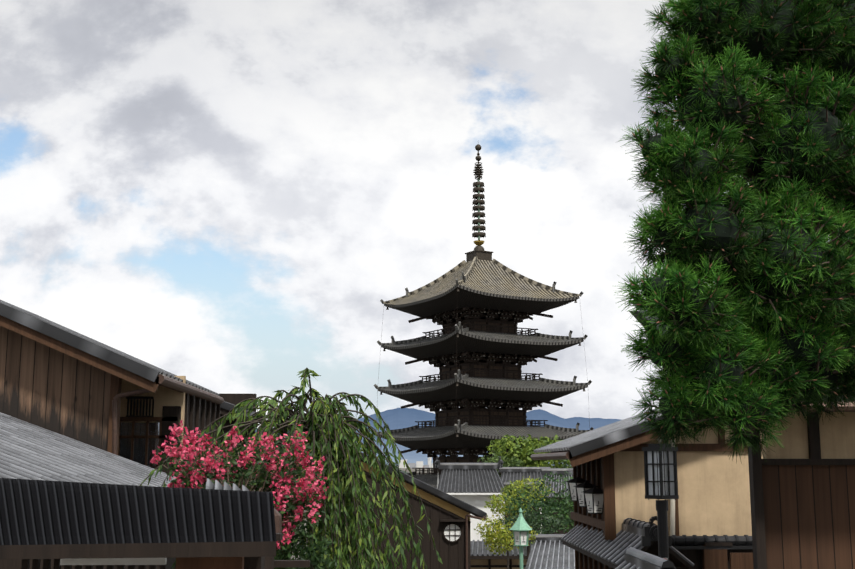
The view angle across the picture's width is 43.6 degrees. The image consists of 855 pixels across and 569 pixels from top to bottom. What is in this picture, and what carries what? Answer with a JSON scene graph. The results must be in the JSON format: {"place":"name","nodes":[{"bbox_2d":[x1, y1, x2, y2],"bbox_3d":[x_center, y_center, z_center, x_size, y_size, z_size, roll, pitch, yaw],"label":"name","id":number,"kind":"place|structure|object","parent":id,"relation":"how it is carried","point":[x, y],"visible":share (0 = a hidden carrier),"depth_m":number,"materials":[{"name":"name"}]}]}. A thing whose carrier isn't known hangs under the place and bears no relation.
{"place":"outdoors","nodes":[
{"label":"outdoors","id":0,"kind":"place"},
{"bbox_2d":[254,466,554,558],"bbox_3d":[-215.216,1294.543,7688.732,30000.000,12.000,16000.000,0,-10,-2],"label":"terrain","id":1,"kind":"structure","parent":0,"point":[402,469],"depth_m":1831.65,"materials":[{"name":"grey"}]},
{"bbox_2d":[0,478,309,568],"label":"gate","id":2,"kind":"structure","parent":1,"relation":"on","point":[45,524],"depth_m":2.74,"materials":[{"name":"wood"},{"name":"ceramic roof tile"}]},
{"bbox_2d":[144,420,338,568],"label":"crape myrtle tree","id":3,"kind":"object","parent":1,"relation":"on","point":[271,475],"visible":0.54,"depth_m":9.48,"materials":[{"name":"pink plant"}]},
{"bbox_2d":[139,368,442,568],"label":"weeping tree","id":4,"kind":"object","parent":1,"relation":"on","point":[332,436],"visible":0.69,"depth_m":10.53,"materials":[{"name":"green plant"}]},
{"bbox_2d":[307,441,400,470],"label":"tree","id":5,"kind":"object","parent":1,"relation":"on","point":[360,450],"visible":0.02,"depth_m":58.10,"materials":[{"name":"green plant"}]},
{"bbox_2d":[397,457,432,467],"bbox_3d":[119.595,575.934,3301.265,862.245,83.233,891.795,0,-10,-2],"label":"kyoto city","id":6,"kind":"object","parent":1,"relation":"on","point":[418,464],"visible":0.06,"depth_m":3161.66,"materials":[{"name":"grey"}]},
{"bbox_2d":[0,300,854,568],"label":"buildings","id":7,"kind":"structure","parent":1,"relation":"on","point":[716,518],"depth_m":17.07,"materials":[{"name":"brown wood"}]},
{"bbox_2d":[0,326,110,450],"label":"wooden wall","id":8,"kind":"structure","parent":7,"relation":"attached to","point":[50,388],"depth_m":14.74,"materials":[{"name":"brown wood"}]},
{"bbox_2d":[566,465,589,500],"bbox_3d":[2.680,3.538,19.027,0.324,0.624,0.324,5,-11,-26],"label":"shop lantern","id":9,"kind":"object","parent":7,"relation":"on","point":[572,483],"visible":0.52,"depth_m":18.96,"materials":[{"name":"white paper"}]},
{"bbox_2d":[573,470,597,506],"bbox_3d":[2.702,3.474,18.227,0.324,0.624,0.324,5,-11,-26],"label":"shop lantern","id":10,"kind":"object","parent":7,"relation":"hanging from","point":[582,487],"visible":0.71,"depth_m":18.16,"materials":[{"name":"white paper"}]},
{"bbox_2d":[583,476,603,513],"bbox_3d":[2.724,3.416,17.425,0.324,0.624,0.324,5,-11,-26],"label":"shop lantern","id":11,"kind":"object","parent":7,"relation":"attached to","point":[594,500],"visible":0.94,"depth_m":17.33,"materials":[{"name":"white paper"}]},
{"bbox_2d":[762,465,854,568],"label":"wooden wall","id":12,"kind":"structure","parent":7,"relation":"attached to","point":[809,513],"depth_m":11.78,"materials":[{"name":"brown wood"}]},
{"bbox_2d":[373,144,593,487],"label":"pagoda","id":13,"kind":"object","parent":1,"relation":"on","point":[479,304],"visible":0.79,"depth_m":118.69,"materials":[{"name":"brown wood"}]},
{"bbox_2d":[477,452,524,476],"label":"maple tree","id":14,"kind":"object","parent":1,"relation":"on","point":[506,462],"visible":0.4,"depth_m":98.69,"materials":[{"name":"green plant"}]},
{"bbox_2d":[474,515,537,568],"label":"yellow green shrub","id":15,"kind":"object","parent":1,"relation":"on","point":[505,541],"visible":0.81,"depth_m":29.22,"materials":[{"name":"green plant"}]},
{"bbox_2d":[500,480,534,501],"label":"yellow green shrub","id":16,"kind":"object","parent":1,"relation":"on","point":[507,488],"visible":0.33,"depth_m":51.21,"materials":[{"name":"green plant"}]},
{"bbox_2d":[484,476,553,520],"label":"yellow maple tree","id":17,"kind":"object","parent":1,"relation":"on","point":[498,506],"visible":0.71,"depth_m":45.13,"materials":[{"name":"green plant"}]},
{"bbox_2d":[510,508,531,568],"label":"copper lantern","id":18,"kind":"object","parent":1,"relation":"on","point":[520,527],"visible":1,"depth_m":25.23,"materials":[{"name":"green metal"}]},
{"bbox_2d":[483,508,565,559],"bbox_3d":[3.153,9.616,34.848,2.652,4.698,2.892,0,-10,-2],"label":"bush","id":19,"kind":"object","parent":1,"relation":"on","point":[537,528],"visible":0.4,"depth_m":34.85,"materials":[{"name":"green plant"}]},
{"bbox_2d":[485,434,570,467],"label":"maple tree","id":20,"kind":"object","parent":1,"relation":"on","point":[530,446],"visible":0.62,"depth_m":101.63,"materials":[{"name":"green plant"}]},
{"bbox_2d":[499,471,573,532],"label":"tree","id":21,"kind":"object","parent":1,"relation":"on","point":[563,510],"visible":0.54,"depth_m":40.74,"materials":[{"name":"green plant"}]},
{"bbox_2d":[561,460,572,467],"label":"pine tree","id":22,"kind":"object","parent":1,"relation":"on","point":[565,466],"depth_m":95.33,"materials":[{"name":"green plant"}]},
{"bbox_2d":[561,516,693,568],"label":"tiled roof","id":23,"kind":"structure","parent":1,"relation":"on","point":[633,544],"depth_m":15.90,"materials":[{"name":"grey tile"}]},
{"bbox_2d":[642,444,678,559],"bbox_3d":[3.228,5.097,14.369,0.345,5.849,0.345,6,-11,-33],"label":"street lamp","id":24,"kind":"object","parent":1,"relation":"on","point":[660,473],"visible":0.81,"depth_m":14.66,"materials":[{"name":"black metal"}]},
{"bbox_2d":[614,0,854,463],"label":"pine tree","id":25,"kind":"object","parent":1,"relation":"on","point":[746,250],"visible":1,"depth_m":7.93,"materials":[{"name":"green plant"}]},
{"bbox_2d":[0,0,848,427],"label":"sky","id":26,"kind":"structure","parent":0,"point":[225,196],"materials":[{"name":"white"}]},
{"bbox_2d":[256,408,620,465],"bbox_3d":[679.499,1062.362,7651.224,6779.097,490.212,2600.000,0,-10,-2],"label":"mountains","id":27,"kind":"structure","parent":0,"point":[396,418],"depth_m":8502.10,"materials":[{"name":"blue"}]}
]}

